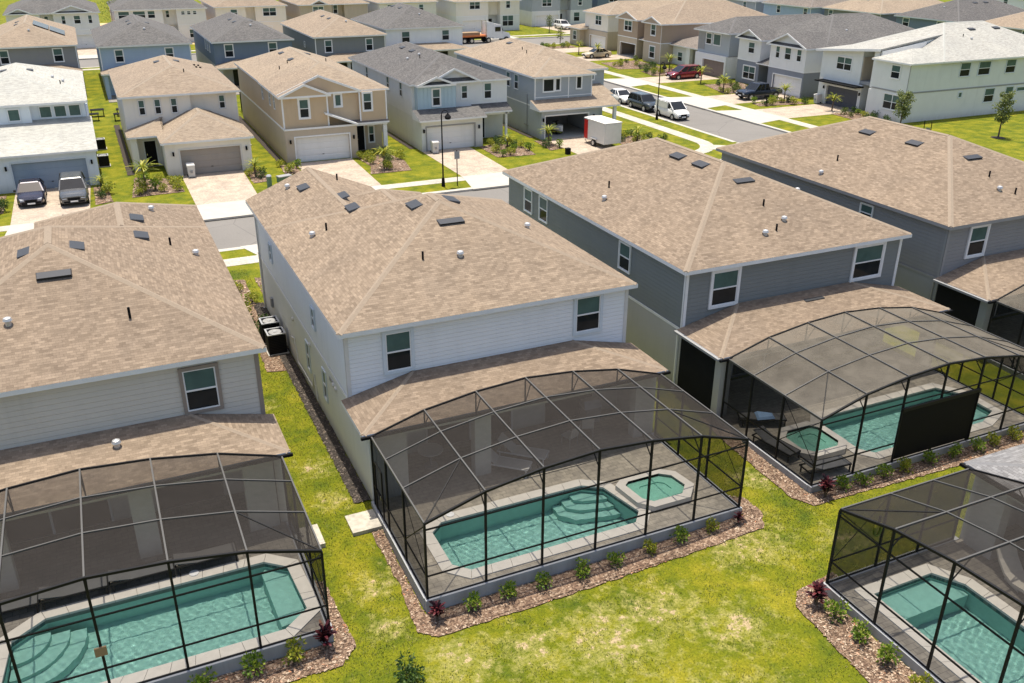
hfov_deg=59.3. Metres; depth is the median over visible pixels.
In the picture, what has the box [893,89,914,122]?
tree
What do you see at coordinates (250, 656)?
shrub
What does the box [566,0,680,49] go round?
house
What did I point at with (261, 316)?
shrub
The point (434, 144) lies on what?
wheelie bin
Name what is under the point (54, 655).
swimming pool
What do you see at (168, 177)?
shrub
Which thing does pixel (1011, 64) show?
window
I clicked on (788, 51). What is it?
window
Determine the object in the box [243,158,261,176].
palm
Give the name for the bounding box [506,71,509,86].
window
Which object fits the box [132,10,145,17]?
window
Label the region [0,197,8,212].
shrub
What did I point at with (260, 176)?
shrub
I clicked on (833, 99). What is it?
palm
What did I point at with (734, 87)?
shrub
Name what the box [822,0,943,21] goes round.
house
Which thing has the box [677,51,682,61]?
window
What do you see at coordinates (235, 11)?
window
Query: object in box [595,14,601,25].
window
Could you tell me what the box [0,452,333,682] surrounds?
pool enclosure
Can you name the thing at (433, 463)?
pool enclosure
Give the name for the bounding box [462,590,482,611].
shrub
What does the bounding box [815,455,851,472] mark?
sun lounger
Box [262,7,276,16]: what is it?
window
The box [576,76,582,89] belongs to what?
window
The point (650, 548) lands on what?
shrub
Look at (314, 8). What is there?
window
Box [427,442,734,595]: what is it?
pool deck
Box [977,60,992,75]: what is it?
window
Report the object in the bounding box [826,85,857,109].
garage door
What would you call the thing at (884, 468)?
shrub
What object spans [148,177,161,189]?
shrub
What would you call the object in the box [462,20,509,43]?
flatbed truck
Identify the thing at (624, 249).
window
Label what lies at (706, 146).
pavement
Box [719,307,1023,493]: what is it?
pool enclosure
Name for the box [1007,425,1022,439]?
shrub
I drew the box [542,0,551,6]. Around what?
window
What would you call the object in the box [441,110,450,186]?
street lamp
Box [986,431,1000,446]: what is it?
shrub
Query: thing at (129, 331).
house
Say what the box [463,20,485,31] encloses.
garage door
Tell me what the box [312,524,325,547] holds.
concrete pad
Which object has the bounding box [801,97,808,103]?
shrub
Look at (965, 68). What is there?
window
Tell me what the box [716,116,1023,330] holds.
house
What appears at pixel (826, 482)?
cordyline
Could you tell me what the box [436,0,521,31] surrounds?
house
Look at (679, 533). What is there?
shrub
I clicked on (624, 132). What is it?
shrub
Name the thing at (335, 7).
window
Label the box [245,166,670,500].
house
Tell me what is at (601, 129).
cargo trailer
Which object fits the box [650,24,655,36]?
window
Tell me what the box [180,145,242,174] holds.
garage door
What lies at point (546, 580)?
shrub
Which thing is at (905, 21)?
window
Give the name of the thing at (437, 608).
cordyline
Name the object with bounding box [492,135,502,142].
shrub
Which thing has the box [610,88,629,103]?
parked car
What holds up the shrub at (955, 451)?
on the mulch bed at (796, 488)
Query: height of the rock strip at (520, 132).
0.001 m
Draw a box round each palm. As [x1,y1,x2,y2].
[91,174,108,186]
[124,158,161,186]
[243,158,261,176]
[369,144,398,168]
[496,133,515,147]
[539,123,555,144]
[626,125,648,140]
[661,54,676,71]
[692,64,711,83]
[717,73,732,91]
[779,82,797,98]
[825,92,841,110]
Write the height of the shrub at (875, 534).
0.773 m
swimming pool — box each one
[0,554,320,682]
[426,479,650,578]
[823,383,1002,458]
[854,564,1023,682]
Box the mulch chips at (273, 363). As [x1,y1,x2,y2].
[261,352,284,370]
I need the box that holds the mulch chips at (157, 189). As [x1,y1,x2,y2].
[133,178,183,195]
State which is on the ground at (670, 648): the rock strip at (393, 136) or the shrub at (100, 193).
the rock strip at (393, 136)
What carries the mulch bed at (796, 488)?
on the ground at (670, 648)
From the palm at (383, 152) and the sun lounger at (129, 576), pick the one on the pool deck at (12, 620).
the sun lounger at (129, 576)
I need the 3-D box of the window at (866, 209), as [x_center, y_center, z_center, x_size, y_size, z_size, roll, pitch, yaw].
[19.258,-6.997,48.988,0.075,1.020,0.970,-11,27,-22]
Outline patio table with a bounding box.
[90,108,104,117]
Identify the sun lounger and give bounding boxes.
[1,594,38,613]
[38,576,108,610]
[108,563,174,592]
[174,555,237,575]
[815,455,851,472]
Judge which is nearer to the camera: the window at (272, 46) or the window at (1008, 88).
the window at (1008, 88)
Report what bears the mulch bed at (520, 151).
on the ground at (670, 648)
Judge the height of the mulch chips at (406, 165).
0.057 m
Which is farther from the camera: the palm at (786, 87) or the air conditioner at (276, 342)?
the palm at (786, 87)
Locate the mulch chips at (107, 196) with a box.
[93,187,111,203]
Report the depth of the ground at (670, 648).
28.91 m
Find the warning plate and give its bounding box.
[94,645,107,657]
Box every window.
[0,50,10,64]
[5,108,22,122]
[37,105,53,118]
[52,48,64,62]
[52,104,68,118]
[60,15,66,24]
[66,103,82,116]
[73,15,81,23]
[87,14,92,23]
[114,49,124,62]
[117,11,129,18]
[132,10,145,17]
[137,99,146,115]
[146,10,155,18]
[153,98,162,114]
[164,47,174,56]
[165,10,169,17]
[169,97,178,113]
[177,362,223,415]
[189,29,193,37]
[217,94,225,108]
[224,44,234,57]
[230,9,237,13]
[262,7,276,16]
[267,242,272,263]
[268,42,277,51]
[272,95,275,109]
[297,98,310,119]
[304,339,311,373]
[309,304,315,331]
[312,6,323,11]
[321,366,328,403]
[324,40,332,52]
[332,5,337,13]
[333,93,342,107]
[361,91,372,111]
[365,38,373,50]
[367,125,374,142]
[381,327,414,375]
[386,76,388,90]
[399,82,401,96]
[401,31,410,42]
[418,4,423,9]
[431,88,441,106]
[441,29,449,40]
[460,84,468,99]
[469,2,479,9]
[483,82,492,99]
[502,15,513,26]
[506,1,510,8]
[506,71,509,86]
[514,73,518,89]
[523,186,532,214]
[538,195,547,223]
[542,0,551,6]
[542,78,554,92]
[555,77,560,91]
[572,294,603,335]
[573,12,579,21]
[573,30,576,39]
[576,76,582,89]
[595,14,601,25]
[617,239,631,274]
[624,19,632,31]
[648,45,654,58]
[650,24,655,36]
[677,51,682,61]
[705,32,711,44]
[708,266,741,309]
[713,33,721,45]
[742,64,755,80]
[748,41,755,53]
[775,46,780,58]
[776,5,780,12]
[784,47,791,60]
[795,49,802,62]
[835,55,852,71]
[849,242,886,281]
[859,202,874,217]
[881,92,900,111]
[889,64,901,79]
[902,17,909,25]
[958,62,971,76]
[963,224,990,258]
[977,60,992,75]
[982,87,995,102]
[1004,58,1017,73]
[1005,86,1014,99]
[1016,86,1023,91]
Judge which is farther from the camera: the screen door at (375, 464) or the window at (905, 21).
the window at (905, 21)
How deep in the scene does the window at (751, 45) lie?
119.31 m
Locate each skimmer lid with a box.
[189,570,198,575]
[446,512,453,516]
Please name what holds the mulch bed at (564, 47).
on the ground at (670, 648)
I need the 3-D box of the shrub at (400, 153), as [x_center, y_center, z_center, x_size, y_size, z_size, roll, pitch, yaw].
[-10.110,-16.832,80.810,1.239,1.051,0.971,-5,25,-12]
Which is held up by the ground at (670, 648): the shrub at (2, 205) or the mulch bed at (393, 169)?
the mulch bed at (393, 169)
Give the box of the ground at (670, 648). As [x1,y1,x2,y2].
[0,0,1023,682]
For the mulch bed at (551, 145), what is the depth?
85.90 m
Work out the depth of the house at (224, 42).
116.02 m
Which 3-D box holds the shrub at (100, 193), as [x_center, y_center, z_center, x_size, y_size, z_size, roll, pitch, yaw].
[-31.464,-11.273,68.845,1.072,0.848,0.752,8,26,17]
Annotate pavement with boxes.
[0,33,817,266]
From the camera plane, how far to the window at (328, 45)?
119.79 m
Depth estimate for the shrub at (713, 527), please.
31.34 m
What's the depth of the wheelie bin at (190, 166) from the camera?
74.46 m
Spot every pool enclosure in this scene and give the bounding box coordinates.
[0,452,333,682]
[370,368,748,613]
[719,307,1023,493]
[823,468,1023,682]
[987,284,1023,346]
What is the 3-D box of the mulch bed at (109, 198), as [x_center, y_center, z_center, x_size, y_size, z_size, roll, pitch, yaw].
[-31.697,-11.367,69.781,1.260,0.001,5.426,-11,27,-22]
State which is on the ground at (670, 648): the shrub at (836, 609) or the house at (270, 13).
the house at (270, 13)
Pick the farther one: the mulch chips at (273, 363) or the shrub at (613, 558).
the mulch chips at (273, 363)
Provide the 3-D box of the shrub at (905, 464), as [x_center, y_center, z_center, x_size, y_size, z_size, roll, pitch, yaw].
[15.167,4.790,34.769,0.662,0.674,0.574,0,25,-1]
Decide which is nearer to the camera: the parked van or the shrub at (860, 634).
the shrub at (860, 634)
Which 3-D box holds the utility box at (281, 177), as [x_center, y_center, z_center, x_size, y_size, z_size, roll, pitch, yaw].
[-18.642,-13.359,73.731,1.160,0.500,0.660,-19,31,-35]
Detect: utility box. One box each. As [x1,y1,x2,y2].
[276,174,291,181]
[565,147,570,154]
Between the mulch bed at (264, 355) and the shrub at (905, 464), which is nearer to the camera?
the shrub at (905, 464)
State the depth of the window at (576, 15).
193.75 m
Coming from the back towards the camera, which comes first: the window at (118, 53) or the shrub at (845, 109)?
the window at (118, 53)
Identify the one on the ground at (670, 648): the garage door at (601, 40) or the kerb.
the kerb
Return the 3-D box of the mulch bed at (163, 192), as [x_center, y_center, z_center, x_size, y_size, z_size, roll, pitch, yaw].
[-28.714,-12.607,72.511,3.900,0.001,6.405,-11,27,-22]
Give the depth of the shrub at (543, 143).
85.29 m
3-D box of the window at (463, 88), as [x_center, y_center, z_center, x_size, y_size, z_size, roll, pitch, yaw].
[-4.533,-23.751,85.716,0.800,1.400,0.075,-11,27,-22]
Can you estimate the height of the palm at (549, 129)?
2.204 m
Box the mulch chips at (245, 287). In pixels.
[236,280,260,334]
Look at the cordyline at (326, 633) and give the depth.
26.12 m
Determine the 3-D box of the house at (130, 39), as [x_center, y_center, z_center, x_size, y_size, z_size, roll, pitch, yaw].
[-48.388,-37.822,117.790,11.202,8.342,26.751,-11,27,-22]
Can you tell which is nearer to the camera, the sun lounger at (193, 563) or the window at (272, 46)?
the sun lounger at (193, 563)
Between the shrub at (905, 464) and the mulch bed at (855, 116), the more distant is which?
the mulch bed at (855, 116)
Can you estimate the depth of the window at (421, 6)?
176.69 m
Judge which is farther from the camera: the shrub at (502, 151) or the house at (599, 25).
the house at (599, 25)
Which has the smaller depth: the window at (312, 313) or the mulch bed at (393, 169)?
the window at (312, 313)
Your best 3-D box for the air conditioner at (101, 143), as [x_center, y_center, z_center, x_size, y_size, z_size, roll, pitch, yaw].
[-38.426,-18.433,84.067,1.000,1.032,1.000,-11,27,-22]
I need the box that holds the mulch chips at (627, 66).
[604,60,648,68]
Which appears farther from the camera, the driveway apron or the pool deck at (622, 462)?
the driveway apron
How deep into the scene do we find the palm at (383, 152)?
77.01 m
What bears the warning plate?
attached to the pool enclosure at (84, 525)
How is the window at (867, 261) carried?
in the house at (719, 262)
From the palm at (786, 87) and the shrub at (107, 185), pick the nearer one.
the shrub at (107, 185)
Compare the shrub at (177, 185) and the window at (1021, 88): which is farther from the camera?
the window at (1021, 88)
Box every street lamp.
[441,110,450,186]
[655,62,666,119]
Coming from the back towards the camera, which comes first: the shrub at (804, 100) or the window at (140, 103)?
the shrub at (804, 100)
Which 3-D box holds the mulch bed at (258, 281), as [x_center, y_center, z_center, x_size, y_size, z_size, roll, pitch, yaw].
[-13.956,-3.204,52.182,1.370,0.001,3.465,-11,27,-22]
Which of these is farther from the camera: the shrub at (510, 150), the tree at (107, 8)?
the tree at (107, 8)
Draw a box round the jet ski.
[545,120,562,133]
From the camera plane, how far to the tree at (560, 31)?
160.24 m
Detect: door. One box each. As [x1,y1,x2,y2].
[11,158,90,188]
[76,34,95,48]
[142,139,159,165]
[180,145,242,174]
[233,70,239,85]
[295,134,349,161]
[357,125,365,149]
[374,461,384,520]
[427,124,473,150]
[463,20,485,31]
[483,118,484,136]
[536,15,557,25]
[591,35,604,48]
[703,59,723,77]
[773,74,800,96]
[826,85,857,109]
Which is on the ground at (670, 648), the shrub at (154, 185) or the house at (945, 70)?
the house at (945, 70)
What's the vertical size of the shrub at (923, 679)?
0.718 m
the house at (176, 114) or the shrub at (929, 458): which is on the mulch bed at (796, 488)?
the shrub at (929, 458)
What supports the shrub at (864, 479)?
on the mulch bed at (796, 488)
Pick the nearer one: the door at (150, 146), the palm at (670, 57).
the door at (150, 146)
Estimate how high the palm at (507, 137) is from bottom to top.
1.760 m
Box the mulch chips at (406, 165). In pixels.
[357,155,411,172]
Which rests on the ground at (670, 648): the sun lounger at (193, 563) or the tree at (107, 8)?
the tree at (107, 8)
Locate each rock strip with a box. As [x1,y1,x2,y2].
[114,125,134,174]
[239,116,282,160]
[254,304,369,502]
[382,131,414,148]
[503,123,532,137]
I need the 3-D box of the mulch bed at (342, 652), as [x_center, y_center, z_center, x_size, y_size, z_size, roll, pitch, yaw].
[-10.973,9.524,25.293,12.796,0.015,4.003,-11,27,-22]
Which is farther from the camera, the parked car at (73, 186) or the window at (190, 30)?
the window at (190, 30)
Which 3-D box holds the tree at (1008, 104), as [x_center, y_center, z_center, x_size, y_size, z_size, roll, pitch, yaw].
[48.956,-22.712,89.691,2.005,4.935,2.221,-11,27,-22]
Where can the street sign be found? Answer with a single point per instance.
(456, 155)
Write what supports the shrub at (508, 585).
on the mulch bed at (563, 583)
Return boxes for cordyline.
[313,619,336,650]
[428,600,445,620]
[732,511,743,522]
[806,579,830,604]
[817,473,836,496]
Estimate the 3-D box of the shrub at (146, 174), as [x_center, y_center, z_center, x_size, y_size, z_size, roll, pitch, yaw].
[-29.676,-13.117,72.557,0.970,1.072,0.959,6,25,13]
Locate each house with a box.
[0,14,82,70]
[0,63,99,193]
[0,202,292,488]
[2,0,99,48]
[91,14,192,102]
[107,0,206,41]
[108,55,253,175]
[190,12,293,94]
[199,0,287,32]
[234,46,389,163]
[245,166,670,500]
[278,0,369,19]
[280,9,387,69]
[348,41,511,151]
[351,3,470,57]
[364,0,437,14]
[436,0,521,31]
[454,38,620,139]
[502,137,952,415]
[519,0,591,26]
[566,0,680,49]
[592,0,619,7]
[615,0,766,63]
[670,13,824,78]
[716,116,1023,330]
[727,0,766,12]
[735,13,913,97]
[762,0,847,14]
[815,21,1023,122]
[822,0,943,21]
[894,0,1023,28]
[959,444,1023,481]
[985,12,1023,33]
[998,0,1023,8]
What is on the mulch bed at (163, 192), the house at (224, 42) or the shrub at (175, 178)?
the shrub at (175, 178)
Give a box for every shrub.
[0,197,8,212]
[94,189,105,197]
[100,181,115,193]
[132,179,149,191]
[134,187,144,194]
[137,172,149,182]
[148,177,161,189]
[153,175,162,181]
[158,183,166,191]
[166,175,175,182]
[170,174,183,185]
[172,181,183,189]
[187,665,217,682]
[234,280,243,290]
[239,650,265,678]
[244,168,252,174]
[245,300,252,311]
[246,291,259,301]
[254,313,267,335]
[256,167,266,178]
[274,159,283,165]
[281,635,306,665]
[284,161,294,172]
[292,159,301,167]
[356,150,364,157]
[362,153,369,160]
[364,149,375,156]
[368,155,376,163]
[382,159,392,169]
[392,148,405,158]
[393,650,424,682]
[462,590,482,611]
[486,138,494,145]
[490,144,499,151]
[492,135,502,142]
[494,140,502,150]
[498,149,506,156]
[498,579,516,598]
[506,147,515,154]
[517,140,523,147]
[524,142,533,150]
[534,571,552,589]
[541,139,551,147]
[555,139,563,147]
[574,556,591,579]
[606,550,625,567]
[621,130,627,137]
[631,134,641,141]
[642,538,657,555]
[643,132,652,137]
[657,133,667,139]
[669,525,689,543]
[705,517,719,533]
[730,85,736,91]
[768,96,776,103]
[790,96,797,104]
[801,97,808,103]
[823,597,851,623]
[835,474,853,491]
[840,107,849,114]
[850,616,870,643]
[853,470,874,485]
[872,525,882,536]
[875,463,894,477]
[876,641,902,665]
[897,456,913,473]
[908,671,934,682]
[921,449,939,465]
[947,442,963,458]
[968,436,986,452]
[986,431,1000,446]
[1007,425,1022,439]
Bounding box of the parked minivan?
[665,64,702,79]
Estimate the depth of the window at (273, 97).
80.22 m
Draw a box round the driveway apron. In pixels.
[5,36,785,254]
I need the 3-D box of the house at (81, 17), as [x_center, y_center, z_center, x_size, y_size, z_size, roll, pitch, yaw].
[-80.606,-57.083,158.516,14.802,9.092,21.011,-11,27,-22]
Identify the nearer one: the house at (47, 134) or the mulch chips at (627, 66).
the house at (47, 134)
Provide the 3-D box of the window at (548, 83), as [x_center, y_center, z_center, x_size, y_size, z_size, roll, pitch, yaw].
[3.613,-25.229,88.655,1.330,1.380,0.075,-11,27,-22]
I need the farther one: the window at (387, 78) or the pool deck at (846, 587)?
the window at (387, 78)
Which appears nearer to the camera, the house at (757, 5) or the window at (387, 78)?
the window at (387, 78)
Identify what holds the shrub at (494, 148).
on the mulch bed at (520, 151)
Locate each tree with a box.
[98,0,115,21]
[546,14,553,32]
[556,26,563,43]
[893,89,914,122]
[992,91,1016,137]
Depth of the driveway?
77.78 m
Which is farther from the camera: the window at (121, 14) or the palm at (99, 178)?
the window at (121, 14)
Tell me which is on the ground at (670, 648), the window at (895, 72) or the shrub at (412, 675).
the shrub at (412, 675)
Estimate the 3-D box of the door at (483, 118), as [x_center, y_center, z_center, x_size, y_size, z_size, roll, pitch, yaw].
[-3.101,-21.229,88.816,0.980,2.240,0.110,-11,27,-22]
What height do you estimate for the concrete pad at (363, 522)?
0.285 m
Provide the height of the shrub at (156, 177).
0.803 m
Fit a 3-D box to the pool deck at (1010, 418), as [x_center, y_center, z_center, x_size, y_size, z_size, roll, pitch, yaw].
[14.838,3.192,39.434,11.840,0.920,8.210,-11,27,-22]
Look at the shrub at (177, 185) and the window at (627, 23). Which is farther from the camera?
the window at (627, 23)
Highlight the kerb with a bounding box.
[81,36,789,251]
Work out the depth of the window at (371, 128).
84.00 m
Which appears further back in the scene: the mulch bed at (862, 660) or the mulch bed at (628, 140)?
the mulch bed at (628, 140)
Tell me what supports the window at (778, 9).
in the house at (780, 7)
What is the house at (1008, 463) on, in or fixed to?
on the ground at (670, 648)
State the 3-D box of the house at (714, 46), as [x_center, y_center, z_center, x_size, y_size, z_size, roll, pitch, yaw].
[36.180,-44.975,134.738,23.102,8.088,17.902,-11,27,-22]
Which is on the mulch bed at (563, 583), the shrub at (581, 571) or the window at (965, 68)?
the shrub at (581, 571)
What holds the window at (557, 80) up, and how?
in the house at (567, 91)
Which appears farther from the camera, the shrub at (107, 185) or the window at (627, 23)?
the window at (627, 23)
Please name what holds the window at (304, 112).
in the house at (304, 106)
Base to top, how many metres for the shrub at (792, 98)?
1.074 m
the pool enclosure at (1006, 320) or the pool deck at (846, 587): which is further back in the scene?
the pool enclosure at (1006, 320)
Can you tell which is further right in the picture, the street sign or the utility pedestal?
the street sign
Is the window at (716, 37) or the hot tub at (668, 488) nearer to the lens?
the hot tub at (668, 488)
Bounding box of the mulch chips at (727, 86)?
[712,83,744,93]
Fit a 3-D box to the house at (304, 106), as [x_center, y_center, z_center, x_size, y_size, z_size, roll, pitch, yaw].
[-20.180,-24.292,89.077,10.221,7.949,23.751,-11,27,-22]
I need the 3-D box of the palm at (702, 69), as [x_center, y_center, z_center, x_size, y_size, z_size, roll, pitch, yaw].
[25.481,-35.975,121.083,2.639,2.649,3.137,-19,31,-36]
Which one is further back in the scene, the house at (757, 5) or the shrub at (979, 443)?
the house at (757, 5)
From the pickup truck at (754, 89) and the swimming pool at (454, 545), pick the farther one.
the pickup truck at (754, 89)
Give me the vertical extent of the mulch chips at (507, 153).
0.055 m
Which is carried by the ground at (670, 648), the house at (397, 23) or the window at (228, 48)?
the house at (397, 23)
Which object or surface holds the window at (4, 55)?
in the house at (28, 39)
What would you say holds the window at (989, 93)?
in the house at (945, 70)
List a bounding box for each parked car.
[13,178,46,206]
[55,171,89,205]
[554,19,569,28]
[582,48,611,58]
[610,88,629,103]
[627,91,655,111]
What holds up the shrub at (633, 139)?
on the mulch bed at (628, 140)
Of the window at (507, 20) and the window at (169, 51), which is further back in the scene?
the window at (507, 20)
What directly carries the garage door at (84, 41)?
in the house at (81, 17)
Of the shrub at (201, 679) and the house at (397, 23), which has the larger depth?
the house at (397, 23)
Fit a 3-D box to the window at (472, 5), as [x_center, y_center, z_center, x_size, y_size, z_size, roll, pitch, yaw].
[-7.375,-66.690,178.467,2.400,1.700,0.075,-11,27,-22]
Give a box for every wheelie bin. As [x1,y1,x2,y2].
[186,162,194,176]
[430,140,438,152]
[814,93,821,103]
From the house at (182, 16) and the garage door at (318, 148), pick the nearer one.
the garage door at (318, 148)
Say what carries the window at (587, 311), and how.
in the house at (388, 307)
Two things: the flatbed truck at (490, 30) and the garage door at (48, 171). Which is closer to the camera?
the garage door at (48, 171)
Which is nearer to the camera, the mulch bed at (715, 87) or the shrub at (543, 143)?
the shrub at (543, 143)
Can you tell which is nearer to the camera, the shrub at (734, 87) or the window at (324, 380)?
the window at (324, 380)
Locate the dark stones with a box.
[252,302,369,502]
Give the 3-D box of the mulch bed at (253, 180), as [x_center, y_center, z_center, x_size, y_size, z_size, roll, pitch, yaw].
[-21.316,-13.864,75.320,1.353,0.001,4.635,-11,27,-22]
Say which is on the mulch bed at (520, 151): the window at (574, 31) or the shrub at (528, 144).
the shrub at (528, 144)
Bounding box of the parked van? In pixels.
[654,97,689,119]
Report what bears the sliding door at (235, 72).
in the house at (224, 42)
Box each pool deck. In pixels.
[0,553,324,657]
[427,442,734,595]
[813,371,1023,482]
[831,550,1023,682]
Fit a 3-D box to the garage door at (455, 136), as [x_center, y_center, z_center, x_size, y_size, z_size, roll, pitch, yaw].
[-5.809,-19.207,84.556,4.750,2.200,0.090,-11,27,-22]
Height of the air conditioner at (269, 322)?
1.164 m
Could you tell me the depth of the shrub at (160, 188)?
70.48 m
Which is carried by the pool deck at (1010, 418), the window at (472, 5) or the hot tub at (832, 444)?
the hot tub at (832, 444)
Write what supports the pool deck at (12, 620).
on the ground at (670, 648)
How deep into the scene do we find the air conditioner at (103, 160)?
77.80 m
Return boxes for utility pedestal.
[266,174,271,187]
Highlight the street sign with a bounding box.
[454,150,459,185]
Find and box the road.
[79,37,783,248]
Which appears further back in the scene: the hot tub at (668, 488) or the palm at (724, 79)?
the palm at (724, 79)
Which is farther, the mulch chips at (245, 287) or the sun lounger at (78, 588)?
the mulch chips at (245, 287)
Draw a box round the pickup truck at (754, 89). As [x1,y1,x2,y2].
[735,82,782,100]
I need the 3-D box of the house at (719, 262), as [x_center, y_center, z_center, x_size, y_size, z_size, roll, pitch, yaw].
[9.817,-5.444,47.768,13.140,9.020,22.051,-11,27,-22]
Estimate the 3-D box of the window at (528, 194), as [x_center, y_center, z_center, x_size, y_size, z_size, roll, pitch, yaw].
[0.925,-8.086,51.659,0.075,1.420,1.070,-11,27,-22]
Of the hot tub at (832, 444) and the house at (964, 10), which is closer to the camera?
the hot tub at (832, 444)
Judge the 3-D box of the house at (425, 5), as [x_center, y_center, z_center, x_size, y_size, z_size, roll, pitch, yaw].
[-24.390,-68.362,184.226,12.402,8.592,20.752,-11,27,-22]
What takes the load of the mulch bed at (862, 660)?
on the ground at (670, 648)
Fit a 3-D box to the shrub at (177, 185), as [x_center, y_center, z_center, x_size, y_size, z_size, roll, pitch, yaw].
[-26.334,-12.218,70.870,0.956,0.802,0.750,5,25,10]
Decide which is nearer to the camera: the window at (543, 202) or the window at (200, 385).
the window at (200, 385)
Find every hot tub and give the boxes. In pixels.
[615,469,693,511]
[817,426,846,459]
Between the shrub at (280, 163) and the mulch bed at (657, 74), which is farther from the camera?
the mulch bed at (657, 74)
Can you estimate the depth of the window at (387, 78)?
89.78 m
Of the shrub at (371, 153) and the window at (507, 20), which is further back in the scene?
the window at (507, 20)
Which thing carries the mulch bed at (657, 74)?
on the ground at (670, 648)
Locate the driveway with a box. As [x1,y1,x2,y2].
[11,26,854,224]
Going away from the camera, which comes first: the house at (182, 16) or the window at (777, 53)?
the window at (777, 53)
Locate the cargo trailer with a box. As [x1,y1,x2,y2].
[584,115,622,145]
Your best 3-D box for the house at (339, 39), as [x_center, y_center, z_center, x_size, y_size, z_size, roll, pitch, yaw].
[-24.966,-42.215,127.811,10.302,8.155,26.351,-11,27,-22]
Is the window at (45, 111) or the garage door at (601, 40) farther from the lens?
the garage door at (601, 40)
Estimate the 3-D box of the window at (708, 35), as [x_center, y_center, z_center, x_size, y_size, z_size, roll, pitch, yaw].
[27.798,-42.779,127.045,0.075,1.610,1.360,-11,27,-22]
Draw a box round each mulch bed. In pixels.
[94,187,112,204]
[132,178,184,197]
[209,589,355,682]
[233,280,259,328]
[245,170,266,182]
[255,277,262,291]
[260,347,285,371]
[280,164,299,173]
[360,155,410,173]
[372,497,763,636]
[480,143,535,156]
[536,140,560,149]
[549,45,575,47]
[603,60,658,68]
[620,135,647,144]
[642,68,672,75]
[706,82,747,93]
[746,431,1023,504]
[752,100,805,105]
[796,577,918,682]
[834,112,880,119]
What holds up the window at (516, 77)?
in the house at (567, 91)
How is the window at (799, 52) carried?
in the house at (786, 55)
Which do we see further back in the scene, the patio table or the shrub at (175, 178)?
the patio table
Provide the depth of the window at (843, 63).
103.93 m
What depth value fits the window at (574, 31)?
160.78 m
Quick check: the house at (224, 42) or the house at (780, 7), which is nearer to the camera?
the house at (224, 42)
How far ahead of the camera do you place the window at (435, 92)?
83.82 m
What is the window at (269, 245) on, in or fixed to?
in the house at (388, 307)
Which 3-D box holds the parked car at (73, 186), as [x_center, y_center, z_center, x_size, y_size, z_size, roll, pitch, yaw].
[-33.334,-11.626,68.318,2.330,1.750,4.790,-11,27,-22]
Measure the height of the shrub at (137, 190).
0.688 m
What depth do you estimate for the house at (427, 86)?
86.11 m
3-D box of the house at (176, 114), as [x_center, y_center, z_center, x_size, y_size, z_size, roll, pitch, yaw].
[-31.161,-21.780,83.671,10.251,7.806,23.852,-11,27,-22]
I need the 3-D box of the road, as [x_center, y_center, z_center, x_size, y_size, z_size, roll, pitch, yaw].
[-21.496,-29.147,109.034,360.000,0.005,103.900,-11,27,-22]
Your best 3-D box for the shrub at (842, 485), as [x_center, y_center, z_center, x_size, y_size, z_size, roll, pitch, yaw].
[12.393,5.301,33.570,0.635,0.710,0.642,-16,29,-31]
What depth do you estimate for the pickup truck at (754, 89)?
109.78 m
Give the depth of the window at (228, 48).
114.26 m
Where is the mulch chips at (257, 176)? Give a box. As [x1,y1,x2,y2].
[245,170,265,182]
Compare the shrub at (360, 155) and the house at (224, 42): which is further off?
the house at (224, 42)
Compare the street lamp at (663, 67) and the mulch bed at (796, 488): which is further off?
the street lamp at (663, 67)
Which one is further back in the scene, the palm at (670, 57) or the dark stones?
the palm at (670, 57)
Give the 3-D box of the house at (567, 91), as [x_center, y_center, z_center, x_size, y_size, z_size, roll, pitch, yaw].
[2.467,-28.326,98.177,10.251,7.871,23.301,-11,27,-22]
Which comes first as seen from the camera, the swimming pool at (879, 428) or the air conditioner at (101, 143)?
the swimming pool at (879, 428)
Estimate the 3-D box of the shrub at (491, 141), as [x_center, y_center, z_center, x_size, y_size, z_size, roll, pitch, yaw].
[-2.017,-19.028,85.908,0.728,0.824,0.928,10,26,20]
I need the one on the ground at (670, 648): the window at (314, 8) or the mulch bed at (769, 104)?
the mulch bed at (769, 104)
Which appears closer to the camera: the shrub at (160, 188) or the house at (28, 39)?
the shrub at (160, 188)
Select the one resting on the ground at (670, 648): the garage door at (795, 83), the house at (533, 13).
the house at (533, 13)
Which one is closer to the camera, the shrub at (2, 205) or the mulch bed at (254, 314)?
the mulch bed at (254, 314)
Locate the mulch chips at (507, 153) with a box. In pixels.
[482,144,530,156]
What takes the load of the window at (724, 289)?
in the house at (719, 262)
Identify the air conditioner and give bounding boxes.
[96,137,106,149]
[97,153,110,167]
[258,315,279,344]
[264,326,288,356]
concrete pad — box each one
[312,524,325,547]
[345,509,381,536]
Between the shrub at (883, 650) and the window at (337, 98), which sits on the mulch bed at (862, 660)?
the shrub at (883, 650)

